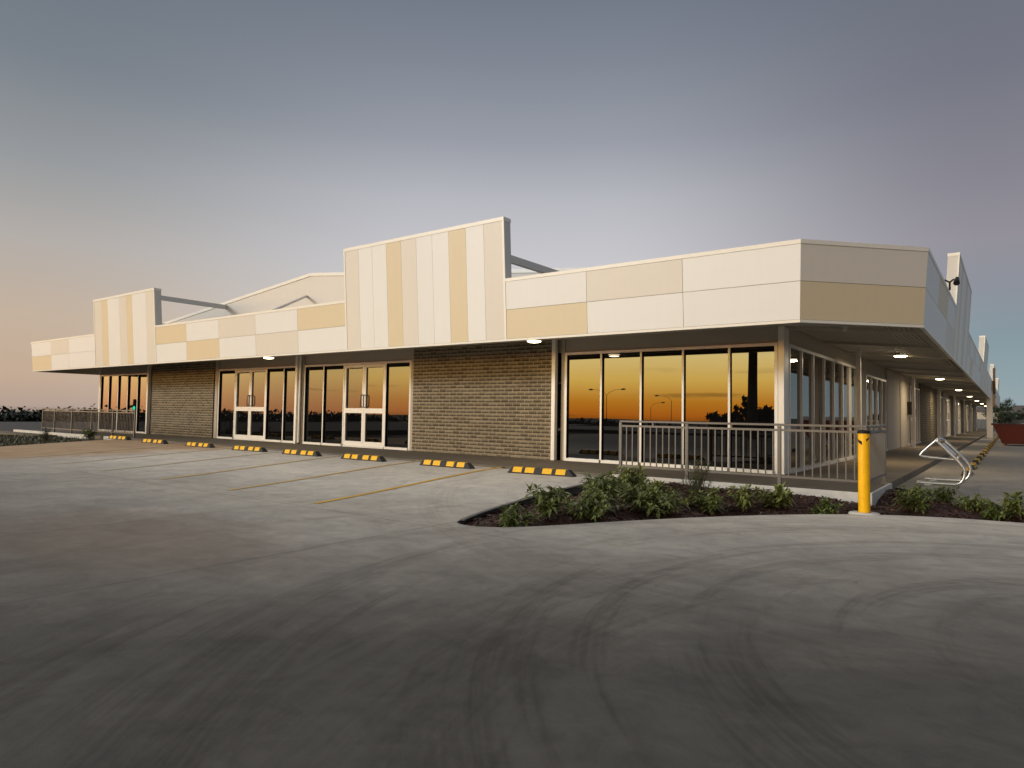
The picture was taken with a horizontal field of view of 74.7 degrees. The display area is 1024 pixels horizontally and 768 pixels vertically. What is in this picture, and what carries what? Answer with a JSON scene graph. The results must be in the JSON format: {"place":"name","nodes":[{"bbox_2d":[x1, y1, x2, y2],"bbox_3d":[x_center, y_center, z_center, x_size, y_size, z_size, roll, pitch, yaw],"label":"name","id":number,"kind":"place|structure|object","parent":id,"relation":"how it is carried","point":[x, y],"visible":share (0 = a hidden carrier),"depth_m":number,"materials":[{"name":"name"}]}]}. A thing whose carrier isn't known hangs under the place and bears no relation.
{"place":"outdoors","nodes":[
{"label":"outdoors","id":0,"kind":"place"},
{"bbox_2d":[0,431,56,436],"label":"pavement","id":1,"kind":"structure","parent":0,"point":[18,433],"depth_m":27.42,"materials":[{"name":"concrete"}]},
{"bbox_2d":[0,433,109,445],"bbox_3d":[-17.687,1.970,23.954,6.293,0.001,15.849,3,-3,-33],"label":"verge ground","id":2,"kind":"structure","parent":0,"point":[33,440],"depth_m":23.44,"materials":[{"name":"green plant"}]},
{"bbox_2d":[39,427,54,440],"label":"shrub","id":3,"kind":"object","parent":2,"relation":"on","point":[45,435],"visible":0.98,"depth_m":22.76,"materials":[{"name":"green plant"}]},
{"bbox_2d":[80,428,97,439],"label":"shrub","id":4,"kind":"object","parent":2,"relation":"on","point":[90,432],"visible":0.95,"depth_m":24.24,"materials":[{"name":"green plant"}]},
{"bbox_2d":[0,422,560,431],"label":"road","id":5,"kind":"structure","parent":0,"point":[8,426],"depth_m":39.35,"materials":[{"name":"grey asphalt"}]},
{"bbox_2d":[0,411,560,459],"bbox_3d":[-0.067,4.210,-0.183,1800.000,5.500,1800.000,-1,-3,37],"label":"ground","id":6,"kind":"structure","parent":0,"point":[558,443],"depth_m":33.37,"materials":[{"name":"grey concrete"}]},
{"bbox_2d":[0,404,97,421],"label":"distant trees","id":7,"kind":"object","parent":6,"relation":"on","point":[11,415],"depth_m":62.13,"materials":[{"name":"green plant"}]},
{"bbox_2d":[13,429,110,439],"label":"walkway kerb","id":8,"kind":"structure","parent":6,"relation":"on","point":[58,434],"depth_m":26.26,"materials":[{"name":"concrete"}]},
{"bbox_2d":[612,474,891,505],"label":"walkway kerb","id":9,"kind":"structure","parent":6,"relation":"on","point":[876,495],"depth_m":10.09,"materials":[{"name":"concrete"}]},
{"bbox_2d":[977,407,1005,422],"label":"shed","id":10,"kind":"structure","parent":6,"relation":"on","point":[980,410],"depth_m":123.06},
{"bbox_2d":[977,419,1023,430],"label":"fence","id":11,"kind":"object","parent":6,"relation":"on","point":[982,425],"visible":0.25,"depth_m":93.04,"materials":[{"name":"grey metal"}]},
{"bbox_2d":[982,397,1018,423],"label":"tree","id":12,"kind":"object","parent":6,"relation":"on","point":[998,415],"visible":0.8,"depth_m":89.96,"materials":[{"name":"green plant"}]},
{"bbox_2d":[1006,412,1023,423],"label":"tree","id":13,"kind":"object","parent":6,"relation":"on","point":[1020,416],"visible":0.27,"depth_m":95.43,"materials":[{"name":"green plant"}]},
{"bbox_2d":[0,430,1023,767],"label":"parking ground","id":14,"kind":"structure","parent":0,"point":[150,616],"depth_m":3.76,"materials":[{"name":"concrete"}]},
{"bbox_2d":[19,445,177,457],"bbox_3d":[-10.266,1.740,17.751,0.090,0.097,5.433,0,-3,18],"label":"parking line","id":15,"kind":"object","parent":14,"relation":"on","point":[98,451],"visible":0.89,"depth_m":17.08,"materials":[{"name":"paint"}]},
{"bbox_2d":[108,436,130,439],"bbox_3d":[-13.151,1.802,22.502,1.320,0.113,0.160,-1,-3,36],"label":"wheel stop","id":16,"kind":"object","parent":14,"relation":"on","point":[120,437],"visible":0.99,"depth_m":22.33,"materials":[{"name":"black rubber"}]},
{"bbox_2d":[69,448,227,462],"bbox_3d":[-8.421,1.709,16.379,0.090,0.097,5.433,0,-3,18],"label":"parking line","id":17,"kind":"object","parent":14,"relation":"on","point":[147,455],"visible":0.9,"depth_m":15.87,"materials":[{"name":"paint"}]},
{"bbox_2d":[141,439,168,443],"bbox_3d":[-10.933,1.754,20.542,1.320,0.113,0.160,-1,-3,35],"label":"wheel stop","id":18,"kind":"object","parent":14,"relation":"on","point":[154,441],"visible":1,"depth_m":20.42,"materials":[{"name":"black rubber"}]},
{"bbox_2d":[102,452,275,470],"bbox_3d":[-6.665,1.678,15.011,0.090,0.098,5.513,0,-3,19],"label":"parking line","id":19,"kind":"object","parent":14,"relation":"on","point":[187,461],"visible":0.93,"depth_m":14.12,"materials":[{"name":"paint"}]},
{"bbox_2d":[185,442,214,447],"bbox_3d":[-8.822,1.719,18.973,1.320,0.113,0.160,-1,-3,36],"label":"wheel stop","id":20,"kind":"object","parent":14,"relation":"on","point":[205,445],"visible":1,"depth_m":18.84,"materials":[{"name":"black rubber"}]},
{"bbox_2d":[231,446,267,451],"bbox_3d":[-6.848,1.686,17.506,1.320,0.113,0.160,-1,-3,34],"label":"wheel stop","id":21,"kind":"object","parent":14,"relation":"on","point":[250,448],"visible":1,"depth_m":17.39,"materials":[{"name":"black rubber"}]},
{"bbox_2d":[163,456,336,478],"bbox_3d":[-4.891,1.649,13.693,0.090,0.098,5.519,0,-3,19],"label":"parking line","id":22,"kind":"object","parent":14,"relation":"on","point":[248,467],"visible":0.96,"depth_m":12.90,"materials":[{"name":"paint"}]},
{"bbox_2d":[281,449,321,456],"bbox_3d":[-5.074,1.657,16.187,1.320,0.113,0.160,-1,-3,35],"label":"wheel stop","id":23,"kind":"object","parent":14,"relation":"on","point":[301,452],"visible":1,"depth_m":16.09,"materials":[{"name":"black rubber"}]},
{"bbox_2d":[228,461,415,489],"bbox_3d":[-3.073,1.617,12.292,0.090,0.098,5.510,0,-3,22],"label":"parking line","id":24,"kind":"object","parent":14,"relation":"on","point":[316,476],"visible":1,"depth_m":11.57,"materials":[{"name":"paint"}]},
{"bbox_2d":[341,454,386,461],"bbox_3d":[-3.293,1.627,14.863,1.320,0.113,0.160,-1,-3,36],"label":"wheel stop","id":25,"kind":"object","parent":14,"relation":"on","point":[364,457],"visible":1,"depth_m":14.76,"materials":[{"name":"black rubber"}]},
{"bbox_2d":[315,467,499,502],"bbox_3d":[-1.353,1.587,10.995,0.090,0.099,5.492,0,-3,25],"label":"parking line","id":26,"kind":"object","parent":14,"relation":"on","point":[401,486],"visible":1,"depth_m":10.19,"materials":[{"name":"paint"}]},
{"bbox_2d":[419,460,474,468],"bbox_3d":[-1.303,1.594,13.384,1.320,0.113,0.160,-1,-3,35],"label":"wheel stop","id":27,"kind":"object","parent":14,"relation":"on","point":[453,464],"visible":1,"depth_m":13.29,"materials":[{"name":"black rubber"}]},
{"bbox_2d":[460,478,620,520],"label":"island kerb","id":28,"kind":"structure","parent":14,"relation":"on","point":[483,511],"depth_m":8.54,"materials":[{"name":"concrete"}]},
{"bbox_2d":[507,466,576,476],"bbox_3d":[0.527,1.564,12.024,1.320,0.113,0.160,-1,-3,31],"label":"wheel stop","id":29,"kind":"object","parent":14,"relation":"on","point":[544,471],"visible":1,"depth_m":11.95,"materials":[{"name":"black rubber"}]},
{"bbox_2d":[917,437,971,485],"bbox_3d":[8.112,1.434,12.588,0.805,0.855,1.140,-1,-3,37],"label":"bike rack","id":30,"kind":"object","parent":14,"relation":"on","point":[950,450],"visible":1,"depth_m":12.37,"materials":[{"name":"silver metal"}]},
{"bbox_2d":[970,462,976,469],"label":"wheel stop","id":31,"kind":"object","parent":14,"relation":"on","point":[973,465],"visible":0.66,"depth_m":16.36,"materials":[{"name":"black rubber"}]},
{"bbox_2d":[973,458,980,463],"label":"wheel stop","id":32,"kind":"object","parent":14,"relation":"on","point":[976,460],"visible":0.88,"depth_m":18.26,"materials":[{"name":"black rubber"}]},
{"bbox_2d":[986,368,995,437],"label":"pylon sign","id":33,"kind":"object","parent":14,"relation":"on","point":[990,403],"visible":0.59,"depth_m":45.45,"materials":[{"name":"metal"}]},
{"bbox_2d":[991,423,1023,445],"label":"skip bin","id":34,"kind":"object","parent":14,"relation":"on","point":[1010,434],"visible":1,"depth_m":32.44,"materials":[{"name":"red metal"}]},
{"bbox_2d":[0,0,1023,411],"label":"sky","id":35,"kind":"structure","parent":0,"point":[211,151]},
{"bbox_2d":[33,429,993,491],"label":"walkway","id":36,"kind":"structure","parent":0,"point":[904,464],"depth_m":15.32,"materials":[{"name":"concrete"}]},
{"bbox_2d":[41,408,135,437],"bbox_3d":[-16.339,1.440,25.656,8.330,0.970,0.100,-1,-3,37],"label":"railing","id":37,"kind":"object","parent":36,"relation":"on","point":[47,414],"visible":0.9,"depth_m":25.35,"materials":[{"name":"grey metal"}]},
{"bbox_2d":[31,216,999,474],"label":"commercial building","id":38,"kind":"structure","parent":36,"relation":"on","point":[417,342],"depth_m":15.47,"materials":[{"name":"paint"}]},
{"bbox_2d":[99,373,146,433],"bbox_3d":[-16.591,0.810,28.676,4.540,2.476,0.115,-1,-3,37],"label":"window","id":39,"kind":"structure","parent":38,"relation":"in","point":[117,391],"depth_m":28.66,"materials":[{"name":"glass"}]},
{"bbox_2d":[234,370,250,438],"bbox_3d":[-9.354,0.706,23.251,0.914,2.379,0.146,-1,-3,37],"label":"door","id":40,"kind":"structure","parent":38,"relation":"in","point":[243,377],"depth_m":23.32,"materials":[{"name":"metal"}]},
{"bbox_2d":[217,366,294,442],"bbox_3d":[-8.734,0.680,22.836,4.620,2.476,0.115,-1,-3,37],"label":"window","id":41,"kind":"structure","parent":38,"relation":"in","point":[280,381],"depth_m":22.32,"materials":[{"name":"glass"}]},
{"bbox_2d":[249,369,266,439],"bbox_3d":[-8.615,0.693,22.703,0.914,2.379,0.146,-1,-3,37],"label":"door","id":42,"kind":"structure","parent":38,"relation":"in","point":[257,397],"depth_m":22.77,"materials":[{"name":"metal"}]},
{"bbox_2d":[343,365,364,445],"bbox_3d":[-4.675,0.628,19.774,0.874,2.379,0.146,-1,-3,37],"label":"door","id":43,"kind":"structure","parent":38,"relation":"in","point":[354,374],"depth_m":19.83,"materials":[{"name":"glass"}]},
{"bbox_2d":[302,360,411,450],"bbox_3d":[-4.670,0.612,19.815,4.750,2.476,0.115,-1,-3,37],"label":"window","id":44,"kind":"structure","parent":38,"relation":"in","point":[323,400],"depth_m":20.25,"materials":[{"name":"glass"}]},
{"bbox_2d":[363,364,384,447],"bbox_3d":[-3.969,0.616,19.249,0.874,2.379,0.146,-1,-3,37],"label":"door","id":45,"kind":"structure","parent":38,"relation":"in","point":[374,376],"depth_m":19.31,"materials":[{"name":"glass"}]},
{"bbox_2d":[526,339,541,342],"bbox_3d":[0.459,-0.893,13.932,0.330,0.075,0.330,-1,-3,37],"label":"canopy light","id":46,"kind":"object","parent":38,"relation":"attached to","point":[534,341],"visible":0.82,"depth_m":13.84,"materials":[{"name":"beige plastic"}]},
{"bbox_2d":[564,342,777,473],"bbox_3d":[3.111,0.483,14.032,4.720,2.476,0.115,-1,-3,37],"label":"window","id":47,"kind":"structure","parent":38,"relation":"in","point":[735,383],"depth_m":13.90,"materials":[{"name":"glass"}]},
{"bbox_2d":[789,344,856,473],"bbox_3d":[7.415,0.623,15.684,0.115,2.476,7.160,-1,-3,37],"label":"window","id":48,"kind":"structure","parent":38,"relation":"in","point":[822,389],"depth_m":14.94,"materials":[{"name":"glass"}]},
{"bbox_2d":[866,374,887,450],"bbox_3d":[11.506,0.977,21.179,0.115,2.376,3.920,-1,-3,37],"label":"window","id":49,"kind":"structure","parent":38,"relation":"in","point":[876,388],"depth_m":21.19,"materials":[{"name":"glass"}]},
{"bbox_2d":[893,354,907,357],"bbox_3d":[9.556,-0.691,16.509,0.330,0.075,0.330,-1,-3,37],"label":"canopy light","id":50,"kind":"object","parent":38,"relation":"attached to","point":[900,355],"visible":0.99,"depth_m":16.41,"materials":[{"name":"beige plastic"}]},
{"bbox_2d":[907,383,911,444],"bbox_3d":[16.083,1.189,27.083,0.212,2.500,0.320,-1,-3,37],"label":"meter box","id":51,"kind":"object","parent":38,"relation":"attached to","point":[909,407],"visible":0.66,"depth_m":27.02,"materials":[{"name":"black plastic"}]},
{"bbox_2d":[911,388,915,442],"bbox_3d":[17.037,1.354,28.553,0.146,2.379,0.889,-1,-3,37],"label":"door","id":52,"kind":"structure","parent":38,"relation":"in","point":[911,388],"depth_m":28.65,"materials":[{"name":"metal"}]},
{"bbox_2d":[908,385,920,445],"bbox_3d":[17.495,1.373,29.228,0.115,2.476,4.580,-1,-3,37],"label":"door frame","id":53,"kind":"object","parent":38,"relation":"in","point":[917,390],"depth_m":30.32,"materials":[{"name":"metal"}]},
{"bbox_2d":[915,389,915,435],"bbox_3d":[17.571,1.393,29.270,0.146,2.379,0.889,-1,-3,37],"label":"door","id":54,"kind":"structure","parent":38,"relation":"in","point":[915,389],"depth_m":29.57,"materials":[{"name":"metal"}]},
{"bbox_2d":[937,395,943,437],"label":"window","id":55,"kind":"structure","parent":38,"relation":"in","point":[941,398],"depth_m":40.59,"materials":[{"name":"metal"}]},
{"bbox_2d":[946,399,948,435],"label":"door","id":56,"kind":"structure","parent":38,"relation":"in","point":[946,399],"depth_m":44.21,"materials":[{"name":"metal"}]},
{"bbox_2d":[945,398,950,436],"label":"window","id":57,"kind":"structure","parent":38,"relation":"in","point":[945,398],"depth_m":45.67,"materials":[{"name":"metal"}]},
{"bbox_2d":[947,400,948,435],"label":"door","id":58,"kind":"structure","parent":38,"relation":"in","point":[947,400],"depth_m":44.93,"materials":[{"name":"metal"}]},
{"bbox_2d":[945,277,959,289],"bbox_3d":[9.077,-2.098,13.951,0.397,0.266,0.274,-1,-3,37],"label":"floodlight","id":59,"kind":"object","parent":38,"relation":"attached to","point":[956,282],"visible":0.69,"depth_m":13.84,"materials":[{"name":"black plastic"}]},
{"bbox_2d":[957,402,960,433],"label":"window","id":60,"kind":"structure","parent":38,"relation":"in","point":[957,402],"depth_m":55.50,"materials":[{"name":"metal"}]},
{"bbox_2d":[958,403,959,432],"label":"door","id":61,"kind":"structure","parent":38,"relation":"in","point":[958,403],"depth_m":53.71,"materials":[{"name":"metal"}]},
{"bbox_2d":[619,420,867,484],"bbox_3d":[3.535,1.111,10.883,4.040,0.970,0.100,-1,-3,37],"label":"railing","id":62,"kind":"object","parent":36,"relation":"on","point":[779,430],"visible":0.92,"depth_m":10.81,"materials":[{"name":"grey metal"}]},
{"bbox_2d":[867,425,887,492],"bbox_3d":[5.673,1.126,10.458,0.100,0.970,1.730,-1,-3,37],"label":"railing","id":63,"kind":"object","parent":36,"relation":"on","point":[877,454],"visible":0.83,"depth_m":10.57,"materials":[{"name":"grey metal"}]},
{"bbox_2d":[463,481,1023,526],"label":"bark mulch","id":64,"kind":"object","parent":0,"point":[684,487],"visible":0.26,"depth_m":8.63,"materials":[{"name":"brown wood"}]},
{"bbox_2d":[496,502,542,526],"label":"shrub","id":65,"kind":"object","parent":64,"relation":"on","point":[510,519],"visible":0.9,"depth_m":7.15,"materials":[{"name":"green plant"}]},
{"bbox_2d":[519,482,571,520],"bbox_3d":[0.445,1.355,7.666,0.718,0.476,0.594,3,-3,-42],"label":"shrub","id":66,"kind":"object","parent":64,"relation":"on","point":[551,504],"visible":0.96,"depth_m":7.63,"materials":[{"name":"green plant"}]},
{"bbox_2d":[561,490,612,522],"bbox_3d":[0.851,1.411,7.733,0.630,0.395,0.724,1,-2,0],"label":"shrub","id":67,"kind":"object","parent":64,"relation":"on","point":[597,511],"visible":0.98,"depth_m":7.64,"materials":[{"name":"green plant"}]},
{"bbox_2d":[565,481,624,509],"bbox_3d":[0.994,1.384,8.119,0.724,0.395,0.630,-1,-3,37],"label":"shrub","id":68,"kind":"object","parent":64,"relation":"on","point":[601,494],"visible":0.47,"depth_m":8.12,"materials":[{"name":"green plant"}]},
{"bbox_2d":[578,471,620,495],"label":"shrub","id":69,"kind":"object","parent":64,"relation":"on","point":[598,480],"visible":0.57,"depth_m":8.68,"materials":[{"name":"green plant"}]},
{"bbox_2d":[581,471,629,497],"bbox_3d":[1.323,1.425,9.379,0.704,0.442,0.809,1,-3,-8],"label":"shrub","id":70,"kind":"object","parent":64,"relation":"on","point":[614,480],"visible":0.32,"depth_m":9.31,"materials":[{"name":"green plant"}]},
{"bbox_2d":[611,464,648,491],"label":"shrub","id":71,"kind":"object","parent":64,"relation":"on","point":[632,476],"visible":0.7,"depth_m":9.96,"materials":[{"name":"green plant"}]},
{"bbox_2d":[619,469,650,487],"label":"shrub","id":72,"kind":"object","parent":64,"relation":"on","point":[643,477],"visible":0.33,"depth_m":10.51,"materials":[{"name":"green plant"}]},
{"bbox_2d":[619,482,659,511],"bbox_3d":[1.535,1.419,8.311,0.569,0.404,0.591,-1,-3,33],"label":"shrub","id":73,"kind":"object","parent":64,"relation":"on","point":[636,503],"visible":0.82,"depth_m":8.31,"materials":[{"name":"green plant"}]},
{"bbox_2d":[628,479,659,494],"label":"shrub","id":74,"kind":"object","parent":64,"relation":"on","point":[643,488],"visible":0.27,"depth_m":9.46,"materials":[{"name":"green plant"}]},
{"bbox_2d":[634,486,690,518],"bbox_3d":[1.819,1.461,8.228,0.766,0.419,0.667,2,-3,-21],"label":"shrub","id":75,"kind":"object","parent":64,"relation":"on","point":[661,508],"visible":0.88,"depth_m":8.18,"materials":[{"name":"green plant"}]},
{"bbox_2d":[646,479,684,501],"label":"shrub","id":76,"kind":"object","parent":64,"relation":"on","point":[660,482],"visible":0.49,"depth_m":8.76,"materials":[{"name":"green plant"}]},
{"bbox_2d":[680,459,719,497],"bbox_3d":[2.584,1.327,9.295,0.560,0.630,0.729,1,-2,-1],"label":"shrub","id":77,"kind":"object","parent":64,"relation":"on","point":[698,482],"visible":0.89,"depth_m":9.29,"materials":[{"name":"green plant"}]},
{"bbox_2d":[686,486,726,514],"bbox_3d":[2.525,1.486,8.472,0.591,0.404,0.569,1,-3,-13],"label":"shrub","id":78,"kind":"object","parent":64,"relation":"on","point":[711,504],"visible":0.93,"depth_m":8.45,"materials":[{"name":"green plant"}]},
{"bbox_2d":[725,483,761,511],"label":"shrub","id":79,"kind":"object","parent":64,"relation":"on","point":[742,500],"visible":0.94,"depth_m":8.56,"materials":[{"name":"green plant"}]},
{"bbox_2d":[754,482,797,508],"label":"shrub","id":80,"kind":"object","parent":64,"relation":"on","point":[780,494],"visible":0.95,"depth_m":8.73,"materials":[{"name":"green plant"}]},
{"bbox_2d":[808,497,843,513],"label":"shrub","id":81,"kind":"object","parent":64,"relation":"on","point":[824,508],"visible":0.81,"depth_m":8.50,"materials":[{"name":"green plant"}]},
{"bbox_2d":[892,488,933,513],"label":"shrub","id":82,"kind":"object","parent":64,"relation":"on","point":[916,498],"visible":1,"depth_m":8.71,"materials":[{"name":"green plant"}]},
{"bbox_2d":[893,483,942,502],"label":"shrub","id":83,"kind":"object","parent":64,"relation":"on","point":[911,491],"visible":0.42,"depth_m":9.32,"materials":[{"name":"green plant"}]},
{"bbox_2d":[929,485,962,504],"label":"shrub","id":84,"kind":"object","parent":64,"relation":"on","point":[945,496],"visible":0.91,"depth_m":9.08,"materials":[{"name":"green plant"}]},
{"bbox_2d":[951,493,988,510],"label":"shrub","id":85,"kind":"object","parent":64,"relation":"on","point":[972,504],"visible":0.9,"depth_m":8.68,"materials":[{"name":"green plant"}]},
{"bbox_2d":[979,498,1008,520],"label":"shrub","id":86,"kind":"object","parent":64,"relation":"on","point":[992,511],"visible":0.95,"depth_m":8.31,"materials":[{"name":"green plant"}]},
{"bbox_2d":[996,490,1023,519],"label":"shrub","id":87,"kind":"object","parent":64,"relation":"on","point":[1014,506],"visible":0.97,"depth_m":8.26,"materials":[{"name":"green plant"}]},
{"bbox_2d":[848,430,879,514],"bbox_3d":[4.434,1.131,8.454,0.380,1.106,0.380,-1,-3,37],"label":"bollard","id":88,"kind":"object","parent":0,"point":[863,472],"visible":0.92,"depth_m":8.40,"materials":[{"name":"yellow metal"}]},
{"bbox_2d":[1002,405,1023,422],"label":"house","id":89,"kind":"structure","parent":0,"point":[1016,407],"depth_m":107.66,"materials":[{"name":"grey"}]}
]}

